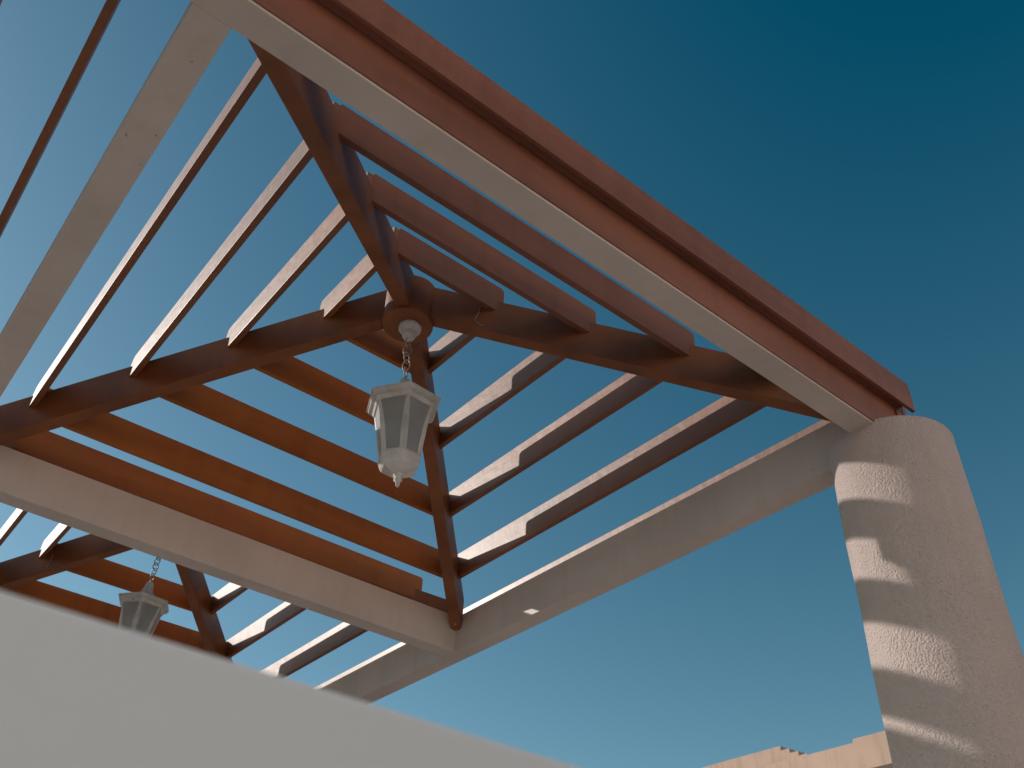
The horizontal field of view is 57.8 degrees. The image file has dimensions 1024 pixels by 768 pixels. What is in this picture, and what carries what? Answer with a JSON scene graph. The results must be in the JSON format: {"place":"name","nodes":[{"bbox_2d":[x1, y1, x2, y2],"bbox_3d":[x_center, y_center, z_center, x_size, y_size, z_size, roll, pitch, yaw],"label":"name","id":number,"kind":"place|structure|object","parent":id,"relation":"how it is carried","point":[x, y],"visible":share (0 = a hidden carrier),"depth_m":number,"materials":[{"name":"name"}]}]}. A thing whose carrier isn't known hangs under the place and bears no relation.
{"place":"outdoors","nodes":[
{"label":"outdoors","id":0,"kind":"place"},
{"bbox_2d":[0,591,579,767],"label":"garden wall","id":1,"kind":"structure","parent":0,"point":[78,691],"depth_m":0.59,"materials":[{"name":"white paint"}]},
{"bbox_2d":[0,0,1023,767],"label":"sky","id":2,"kind":"structure","parent":0,"point":[863,159],"materials":[{"name":"blue"}]},
{"bbox_2d":[703,746,808,767],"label":"terracotta house","id":3,"kind":"structure","parent":0,"point":[768,757],"depth_m":15.53,"materials":[{"name":"beige paint"}]},
{"bbox_2d":[759,731,892,767],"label":"terracotta house","id":4,"kind":"structure","parent":0,"point":[870,751],"depth_m":11.58,"materials":[{"name":"beige paint"}]},
{"label":"ground","id":5,"kind":"structure","parent":0,"visible":0},
{"bbox_2d":[0,0,1023,767],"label":"pergola","id":6,"kind":"object","parent":5,"relation":"on","point":[946,654],"visible":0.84,"depth_m":4.21,"materials":[{"name":"brown wood"}]},
{"bbox_2d":[118,557,168,636],"bbox_3d":[-2.528,1.505,6.369,0.374,0.922,0.344,28,-45,-28],"label":"hanging lantern","id":7,"kind":"object","parent":6,"relation":"hanging from","point":[144,610],"visible":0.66,"depth_m":6.24,"materials":[{"name":"white metal"}]},
{"bbox_2d":[367,319,440,487],"bbox_3d":[-0.517,0.085,4.437,0.374,0.961,0.344,28,-45,-28],"label":"hanging lantern","id":8,"kind":"object","parent":6,"relation":"hanging from","point":[403,411],"visible":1,"depth_m":4.27,"materials":[{"name":"white metal"}]}
]}

